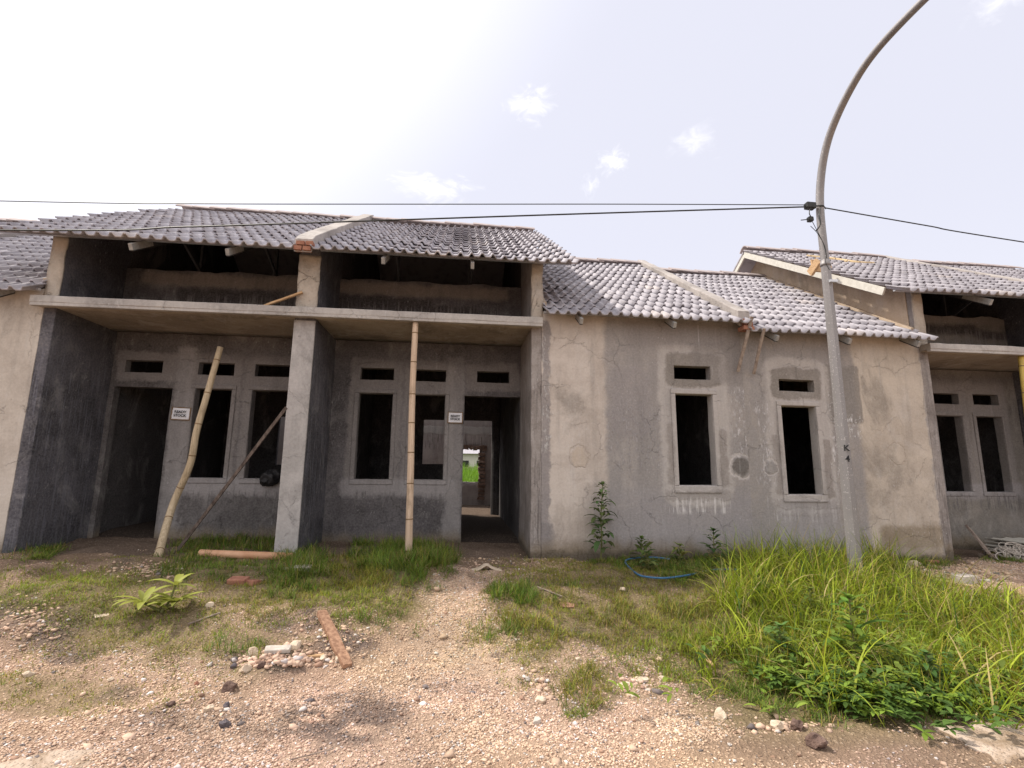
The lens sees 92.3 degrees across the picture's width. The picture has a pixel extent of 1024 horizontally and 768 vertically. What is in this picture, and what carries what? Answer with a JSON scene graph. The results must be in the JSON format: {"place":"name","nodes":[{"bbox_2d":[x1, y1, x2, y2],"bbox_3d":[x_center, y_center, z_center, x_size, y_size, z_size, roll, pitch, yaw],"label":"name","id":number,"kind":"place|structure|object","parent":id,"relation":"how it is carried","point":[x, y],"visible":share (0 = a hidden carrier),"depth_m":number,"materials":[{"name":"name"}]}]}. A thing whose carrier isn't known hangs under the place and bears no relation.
{"place":"outdoors","nodes":[
{"label":"outdoors","id":0,"kind":"place"},
{"bbox_2d":[462,462,478,481],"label":"field grass","id":1,"kind":"structure","parent":0,"point":[471,474],"depth_m":21.00,"materials":[{"name":"green plant"}]},
{"bbox_2d":[0,505,1023,767],"bbox_3d":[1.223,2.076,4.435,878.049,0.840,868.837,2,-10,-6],"label":"ground","id":2,"kind":"structure","parent":0,"point":[486,535],"depth_m":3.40,"materials":[{"name":"beige gravel"}]},
{"bbox_2d":[0,218,37,222],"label":"row house","id":3,"kind":"structure","parent":2,"relation":"on","point":[9,219],"depth_m":9.51,"materials":[{"name":"concrete"}]},
{"bbox_2d":[22,671,35,676],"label":"stone","id":4,"kind":"object","parent":2,"relation":"on","point":[27,673],"visible":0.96,"depth_m":3.17,"materials":[{"name":"stone"}]},
{"bbox_2d":[0,749,97,767],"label":"concrete patch","id":5,"kind":"object","parent":2,"relation":"on","point":[46,758],"visible":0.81,"depth_m":2.31,"materials":[{"name":"beige concrete"}]},
{"bbox_2d":[94,613,108,618],"bbox_3d":[-3.301,1.875,4.012,0.097,0.015,0.164,8,-2,45],"label":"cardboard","id":6,"kind":"object","parent":2,"relation":"on","point":[98,616],"visible":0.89,"depth_m":3.96,"materials":[{"name":"cardboard"}]},
{"bbox_2d":[112,573,202,612],"bbox_3d":[-2.929,1.762,4.088,0.654,0.293,0.566,2,-10,-6],"label":"rosette plant","id":7,"kind":"object","parent":2,"relation":"on","point":[164,597],"visible":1,"depth_m":4.07,"materials":[{"name":"green plant"}]},
{"bbox_2d":[166,700,175,706],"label":"stone","id":8,"kind":"object","parent":2,"relation":"on","point":[171,703],"visible":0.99,"depth_m":2.87,"materials":[{"name":"brown stone"}]},
{"bbox_2d":[0,204,353,552],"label":"row house","id":9,"kind":"structure","parent":2,"relation":"on","point":[110,341],"depth_m":7.02,"materials":[{"name":"grey concrete"}]},
{"bbox_2d":[170,407,190,420],"bbox_3d":[-4.795,0.428,7.117,0.266,0.190,0.035,4,-10,-6],"label":"paper sign","id":10,"kind":"object","parent":9,"relation":"attached to","point":[180,413],"visible":1,"depth_m":7.12,"materials":[{"name":"white paper"}]},
{"bbox_2d":[258,468,280,486],"bbox_3d":[-3.495,1.350,7.092,0.304,0.262,0.238,-2,-10,15],"label":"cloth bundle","id":11,"kind":"object","parent":9,"relation":"on","point":[269,477],"visible":1,"depth_m":7.02,"materials":[{"name":"black fabric"}]},
{"bbox_2d":[264,291,302,304],"bbox_3d":[-2.983,-1.093,6.372,0.496,0.282,0.045,3,-10,-15],"label":"wood lath","id":12,"kind":"object","parent":9,"relation":"on","point":[285,298],"visible":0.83,"depth_m":6.37,"materials":[{"name":"beige wood"}]},
{"bbox_2d":[154,346,222,556],"bbox_3d":[-3.987,0.749,5.976,0.379,2.622,0.664,2,-10,-6],"label":"bamboo prop","id":13,"kind":"object","parent":2,"relation":"on","point":[166,525],"visible":0.95,"depth_m":6.10,"materials":[{"name":"beige wood"}]},
{"bbox_2d":[188,612,219,624],"bbox_3d":[-2.491,1.898,3.983,0.221,0.058,0.016,8,-12,-39],"label":"stick","id":14,"kind":"object","parent":2,"relation":"on","point":[203,618],"visible":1,"depth_m":3.97,"materials":[{"name":"brown wood"}]},
{"bbox_2d":[203,704,213,712],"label":"stone","id":15,"kind":"object","parent":2,"relation":"on","point":[210,707],"visible":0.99,"depth_m":2.84,"materials":[{"name":"stone"}]},
{"bbox_2d":[205,602,213,607],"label":"stone","id":16,"kind":"object","parent":2,"relation":"on","point":[208,604],"visible":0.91,"depth_m":4.18,"materials":[{"name":"stone"}]},
{"bbox_2d":[218,718,231,728],"bbox_3d":[-1.566,1.852,2.677,0.064,0.056,0.056,-4,-10,24],"label":"stone","id":17,"kind":"object","parent":2,"relation":"on","point":[224,723],"visible":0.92,"depth_m":2.66,"materials":[{"name":"grey stone"}]},
{"bbox_2d":[223,701,229,707],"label":"stone","id":18,"kind":"object","parent":2,"relation":"on","point":[226,704],"visible":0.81,"depth_m":2.90,"materials":[{"name":"grey stone"}]},
{"bbox_2d":[221,680,237,692],"bbox_3d":[-1.790,1.922,3.111,0.083,0.076,0.081,1,-10,-3],"label":"stone","id":19,"kind":"object","parent":2,"relation":"on","point":[229,686],"visible":0.88,"depth_m":3.10,"materials":[{"name":"brown stone"}]},
{"bbox_2d":[173,407,286,553],"bbox_3d":[-3.503,1.197,6.139,1.325,1.838,0.035,0,-10,7],"label":"timber brace","id":20,"kind":"object","parent":2,"relation":"on","point":[231,479],"visible":0.93,"depth_m":6.13,"materials":[{"name":"brown wood"}]},
{"bbox_2d":[230,663,236,668],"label":"stone","id":21,"kind":"object","parent":2,"relation":"on","point":[233,665],"visible":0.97,"depth_m":3.39,"materials":[{"name":"grey stone"}]},
{"bbox_2d":[227,576,249,585],"bbox_3d":[-2.618,1.886,4.705,0.175,0.065,0.105,0,0,2],"label":"brick","id":22,"kind":"object","parent":2,"relation":"on","point":[237,579],"visible":0.87,"depth_m":4.67,"materials":[{"name":"red brick"}]},
{"bbox_2d":[197,549,291,559],"bbox_3d":[-3.102,1.994,5.731,1.153,0.095,0.090,0,-10,7],"label":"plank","id":23,"kind":"object","parent":2,"relation":"on","point":[241,554],"visible":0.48,"depth_m":5.70,"materials":[{"name":"brown wood"}]},
{"bbox_2d":[238,663,251,672],"bbox_3d":[-1.807,1.929,3.333,0.080,0.064,0.080,8,-12,-37],"label":"stone","id":24,"kind":"object","parent":2,"relation":"on","point":[245,668],"visible":0.98,"depth_m":3.31,"materials":[{"name":"stone"}]},
{"bbox_2d":[247,646,257,655],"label":"stone","id":25,"kind":"object","parent":2,"relation":"on","point":[254,649],"visible":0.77,"depth_m":3.52,"materials":[{"name":"stone"}]},
{"bbox_2d":[246,579,261,586],"bbox_3d":[-2.484,1.908,4.713,0.126,0.061,0.104,-4,-16,23],"label":"brick","id":26,"kind":"object","parent":2,"relation":"on","point":[252,581],"visible":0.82,"depth_m":4.67,"materials":[{"name":"red brick"}]},
{"bbox_2d":[257,661,265,668],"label":"stone","id":27,"kind":"object","parent":2,"relation":"on","point":[261,664],"visible":0.88,"depth_m":3.35,"materials":[{"name":"brown stone"}]},
{"bbox_2d":[264,645,291,653],"bbox_3d":[-1.676,1.901,3.523,0.177,0.036,0.078,3,-2,-12],"label":"slab piece","id":28,"kind":"object","parent":2,"relation":"on","point":[276,648],"visible":1,"depth_m":3.51,"materials":[{"name":"white concrete"}]},
{"bbox_2d":[289,640,300,650],"bbox_3d":[-1.589,1.925,3.616,0.081,0.076,0.100,-1,-10,8],"label":"stone","id":29,"kind":"object","parent":2,"relation":"on","point":[296,645],"visible":0.91,"depth_m":3.59,"materials":[{"name":"stone"}]},
{"bbox_2d":[285,565,311,570],"bbox_3d":[-2.193,1.898,5.059,0.245,0.056,0.126,3,-10,-11],"label":"cement brick","id":30,"kind":"object","parent":2,"relation":"on","point":[307,567],"visible":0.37,"depth_m":5.02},
{"bbox_2d":[290,748,333,759],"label":"twig","id":31,"kind":"object","parent":2,"relation":"on","point":[311,753],"visible":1,"depth_m":2.43,"materials":[{"name":"beige wood"}]},
{"bbox_2d":[308,653,323,657],"bbox_3d":[-1.433,1.973,3.573,0.130,0.019,0.043,3,-10,-14],"label":"wood scrap","id":32,"kind":"object","parent":2,"relation":"on","point":[315,655],"visible":0.66,"depth_m":3.56,"materials":[{"name":"wood"}]},
{"bbox_2d":[316,609,352,669],"bbox_3d":[-1.358,1.927,3.749,0.086,0.250,0.690,8,-12,-36],"label":"plank","id":33,"kind":"object","parent":2,"relation":"on","point":[345,661],"visible":1,"depth_m":3.69,"materials":[{"name":"brown wood"}]},
{"bbox_2d":[405,322,417,551],"bbox_3d":[-1.268,0.662,6.225,0.158,2.994,0.099,-7,-12,37],"label":"bamboo prop","id":34,"kind":"object","parent":2,"relation":"on","point":[410,479],"visible":0.94,"depth_m":6.18,"materials":[{"name":"beige wood"}]},
{"bbox_2d":[463,449,479,470],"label":"house","id":35,"kind":"structure","parent":2,"relation":"on","point":[470,456],"depth_m":43.37,"materials":[{"name":"white paint"}]},
{"bbox_2d":[472,563,500,570],"bbox_3d":[-0.292,2.068,5.557,0.341,0.068,0.161,2,-10,-6],"label":"curled sheet","id":36,"kind":"object","parent":2,"relation":"on","point":[484,565],"visible":0.94,"depth_m":5.54,"materials":[{"name":"cardboard"}]},
{"bbox_2d":[0,529,1023,729],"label":"short grass","id":37,"kind":"structure","parent":2,"relation":"on","point":[382,556],"depth_m":4.42,"materials":[{"name":"green plant"}]},
{"bbox_2d":[274,214,754,560],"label":"row house","id":38,"kind":"structure","parent":2,"relation":"on","point":[547,373],"depth_m":6.98,"materials":[{"name":"grey concrete"}]},
{"bbox_2d":[447,412,462,423],"bbox_3d":[-0.871,0.514,7.555,0.236,0.177,0.025,2,-10,-6],"label":"paper sign","id":39,"kind":"object","parent":38,"relation":"attached to","point":[455,417],"visible":1,"depth_m":7.55,"materials":[{"name":"white paper"}]},
{"bbox_2d":[533,716,540,724],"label":"stone","id":40,"kind":"object","parent":2,"relation":"on","point":[536,720],"visible":0.96,"depth_m":2.82,"materials":[{"name":"white stone"}]},
{"bbox_2d":[535,696,545,703],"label":"stone","id":41,"kind":"object","parent":2,"relation":"on","point":[540,699],"visible":0.99,"depth_m":3.08,"materials":[{"name":"stone"}]},
{"bbox_2d":[537,586,561,596],"bbox_3d":[0.362,1.998,4.739,0.255,0.079,0.016,-3,-10,19],"label":"stick","id":42,"kind":"object","parent":2,"relation":"on","point":[549,591],"visible":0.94,"depth_m":4.73,"materials":[{"name":"brown wood"}]},
{"bbox_2d":[561,602,574,607],"bbox_3d":[0.513,2.055,4.569,0.140,0.026,0.099,0,0,4],"label":"tile piece","id":43,"kind":"object","parent":2,"relation":"on","point":[566,605],"visible":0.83,"depth_m":4.54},
{"bbox_2d":[583,481,617,557],"bbox_3d":[1.134,1.760,6.277,0.430,1.021,0.448,2,-10,-6],"label":"weed","id":44,"kind":"object","parent":2,"relation":"on","point":[601,524],"visible":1,"depth_m":6.24,"materials":[{"name":"green plant"}]},
{"bbox_2d":[631,676,648,681],"bbox_3d":[0.914,2.112,3.519,0.129,0.016,0.062,5,-3,-24],"label":"tile piece","id":45,"kind":"object","parent":2,"relation":"on","point":[640,678],"visible":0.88,"depth_m":3.51,"materials":[{"name":"stone"}]},
{"bbox_2d":[629,535,655,562],"bbox_3d":[1.613,2.087,6.178,0.406,0.368,0.346,9,-13,-40],"label":"weed","id":46,"kind":"object","parent":2,"relation":"on","point":[639,548],"visible":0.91,"depth_m":6.16,"materials":[{"name":"green plant"}]},
{"bbox_2d":[635,550,659,569],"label":"weed","id":47,"kind":"object","parent":2,"relation":"on","point":[647,554],"visible":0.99,"depth_m":5.75,"materials":[{"name":"green plant"}]},
{"bbox_2d":[667,542,692,564],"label":"weed","id":48,"kind":"object","parent":2,"relation":"on","point":[681,552],"visible":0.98,"depth_m":5.91,"materials":[{"name":"green plant"}]},
{"bbox_2d":[625,557,736,578],"bbox_3d":[1.931,2.165,5.871,1.457,0.081,0.975,6,-11,-27],"label":"garden hose","id":49,"kind":"object","parent":2,"relation":"on","point":[636,573],"visible":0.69,"depth_m":5.35,"materials":[{"name":"blue plastic"}]},
{"bbox_2d":[688,635,713,666],"bbox_3d":[1.483,2.099,3.896,0.031,0.088,0.461,1,-10,-3],"label":"stick","id":50,"kind":"object","parent":2,"relation":"on","point":[702,652],"visible":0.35,"depth_m":3.77,"materials":[{"name":"brown wood"}]},
{"bbox_2d":[700,527,728,560],"bbox_3d":[2.593,2.058,6.182,0.376,0.492,0.374,2,-10,-6],"label":"weed","id":51,"kind":"object","parent":2,"relation":"on","point":[714,538],"visible":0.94,"depth_m":6.21,"materials":[{"name":"green plant"}]},
{"bbox_2d":[714,707,726,719],"bbox_3d":[1.262,1.990,2.970,0.078,0.070,0.091,-8,-13,41],"label":"stone","id":52,"kind":"object","parent":2,"relation":"on","point":[720,713],"visible":0.95,"depth_m":2.95,"materials":[{"name":"stone"}]},
{"bbox_2d":[770,720,784,730],"bbox_3d":[1.542,1.986,2.858,0.076,0.066,0.082,-4,-11,25],"label":"stone","id":53,"kind":"object","parent":2,"relation":"on","point":[777,724],"visible":0.94,"depth_m":2.84,"materials":[{"name":"stone"}]},
{"bbox_2d":[763,621,800,666],"bbox_3d":[2.026,1.976,3.723,0.233,0.350,0.264,-1,-10,8],"label":"weed","id":54,"kind":"object","parent":2,"relation":"on","point":[779,633],"visible":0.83,"depth_m":3.71,"materials":[{"name":"green plant"}]},
{"bbox_2d":[790,718,802,731],"bbox_3d":[1.653,1.986,2.858,0.078,0.081,0.078,-8,-13,42],"label":"stone","id":55,"kind":"object","parent":2,"relation":"on","point":[795,724],"visible":0.89,"depth_m":2.84,"materials":[{"name":"stone"}]},
{"bbox_2d":[794,585,824,618],"bbox_3d":[2.659,1.991,4.399,0.259,0.356,0.283,-7,-12,37],"label":"weed","id":56,"kind":"object","parent":2,"relation":"on","point":[806,596],"visible":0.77,"depth_m":4.37,"materials":[{"name":"green plant"}]},
{"bbox_2d":[607,591,1023,740],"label":"ground cover","id":57,"kind":"object","parent":2,"relation":"on","point":[911,700],"visible":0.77,"depth_m":3.16,"materials":[{"name":"green plant"}]},
{"bbox_2d":[805,732,827,749],"bbox_3d":[1.650,1.936,2.665,0.109,0.087,0.114,-4,-11,27],"label":"stone","id":58,"kind":"object","parent":2,"relation":"on","point":[814,740],"visible":0.98,"depth_m":2.64,"materials":[{"name":"stone"}]},
{"bbox_2d":[637,246,1023,561],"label":"row house","id":59,"kind":"structure","parent":2,"relation":"on","point":[904,358],"depth_m":7.34,"materials":[{"name":"grey concrete"}]},
{"bbox_2d":[736,316,753,371],"bbox_3d":[3.256,-0.552,6.880,0.050,0.741,0.306,5,-11,-27],"label":"wood batten","id":60,"kind":"object","parent":59,"relation":"attached to","point":[743,348],"visible":1,"depth_m":6.88,"materials":[{"name":"brown wood"}]},
{"bbox_2d":[752,328,765,373],"bbox_3d":[3.457,-0.457,6.887,0.044,0.607,0.284,3,-10,-15],"label":"wood batten","id":61,"kind":"object","parent":59,"relation":"attached to","point":[759,350],"visible":1,"depth_m":6.88,"materials":[{"name":"wood"}]},
{"bbox_2d":[807,259,831,275],"bbox_3d":[5.477,-2.068,8.660,0.395,0.311,0.297,2,-10,-6],"label":"wood board","id":62,"kind":"object","parent":59,"relation":"on","point":[813,269],"visible":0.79,"depth_m":8.64,"materials":[{"name":"beige wood"}]},
{"bbox_2d":[806,255,874,262],"bbox_3d":[6.930,-2.633,10.381,1.233,0.417,0.268,-3,-10,20],"label":"bamboo pole","id":63,"kind":"object","parent":59,"relation":"on","point":[833,258],"visible":0.41,"depth_m":10.30,"materials":[{"name":"beige wood"}]},
{"bbox_2d":[661,514,1023,734],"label":"tall grass","id":64,"kind":"structure","parent":2,"relation":"on","point":[754,570],"depth_m":4.35,"materials":[{"name":"green plant"}]},
{"bbox_2d":[810,589,897,669],"bbox_3d":[2.506,1.842,3.603,0.406,0.604,0.415,3,-10,-15],"label":"weed","id":65,"kind":"object","parent":2,"relation":"on","point":[849,623],"visible":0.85,"depth_m":3.63,"materials":[{"name":"green plant"}]},
{"bbox_2d":[801,0,928,577],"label":"lamp post","id":66,"kind":"object","parent":2,"relation":"on","point":[851,524],"visible":1,"depth_m":5.75,"materials":[{"name":"grey metal"}]},
{"bbox_2d":[0,206,805,230],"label":"cable","id":67,"kind":"object","parent":66,"relation":"attached to","point":[385,220],"visible":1,"depth_m":5.59,"materials":[{"name":"black rubber"}]},
{"bbox_2d":[0,200,805,204],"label":"cable","id":68,"kind":"object","parent":66,"relation":"attached to","point":[395,204],"visible":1,"depth_m":5.65,"materials":[{"name":"black rubber"}]},
{"bbox_2d":[826,207,1023,242],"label":"cable","id":69,"kind":"object","parent":66,"relation":"attached to","point":[924,225],"visible":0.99,"depth_m":6.32,"materials":[{"name":"black rubber"}]},
{"bbox_2d":[907,560,921,565],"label":"stone","id":70,"kind":"object","parent":2,"relation":"on","point":[911,562],"visible":0.43,"depth_m":6.42,"materials":[{"name":"stone"}]},
{"bbox_2d":[909,649,948,687],"bbox_3d":[2.821,1.968,3.340,0.218,0.302,0.242,-3,-10,22],"label":"weed","id":71,"kind":"object","parent":2,"relation":"on","point":[929,658],"visible":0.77,"depth_m":3.34,"materials":[{"name":"green plant"}]},
{"bbox_2d":[879,255,1023,491],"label":"row house","id":72,"kind":"structure","parent":2,"relation":"on","point":[1010,312],"depth_m":9.54,"materials":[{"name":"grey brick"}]},
{"bbox_2d":[951,574,978,583],"bbox_3d":[5.199,2.240,5.648,0.256,0.090,0.135,4,-10,-18],"label":"cement brick","id":73,"kind":"object","parent":2,"relation":"on","point":[965,577],"visible":0.54,"depth_m":5.60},
{"bbox_2d":[935,721,1023,763],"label":"paving slab","id":74,"kind":"structure","parent":2,"relation":"on","point":[1006,746],"depth_m":2.74,"materials":[{"name":"beige concrete"}]},
{"bbox_2d":[965,525,995,559],"bbox_3d":[7.163,2.420,7.527,0.131,0.478,0.563,-2,-10,14],"label":"plank","id":75,"kind":"object","parent":2,"relation":"on","point":[984,547],"visible":0.92,"depth_m":7.47,"materials":[{"name":"wood"}]},
{"bbox_2d":[978,553,997,558],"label":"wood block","id":76,"kind":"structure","parent":2,"relation":"on","point":[980,555],"depth_m":7.39,"materials":[{"name":"wood"}]},
{"bbox_2d":[982,537,1023,556],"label":"sheet stack","id":77,"kind":"object","parent":2,"relation":"on","point":[1019,540],"visible":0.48,"depth_m":7.79,"materials":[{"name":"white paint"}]},
{"bbox_2d":[984,542,1023,559],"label":"wire bundle","id":78,"kind":"object","parent":2,"relation":"on","point":[1014,552],"visible":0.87,"depth_m":7.32,"materials":[{"name":"grey metal"}]},
{"bbox_2d":[1017,356,1023,410],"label":"bamboo prop","id":79,"kind":"object","parent":2,"relation":"on","point":[1021,365],"visible":1,"depth_m":7.42,"materials":[{"name":"yellow wood"}]},
{"bbox_2d":[0,0,1023,271],"label":"sky","id":80,"kind":"structure","parent":0,"point":[107,101],"materials":[{"name":"white"}]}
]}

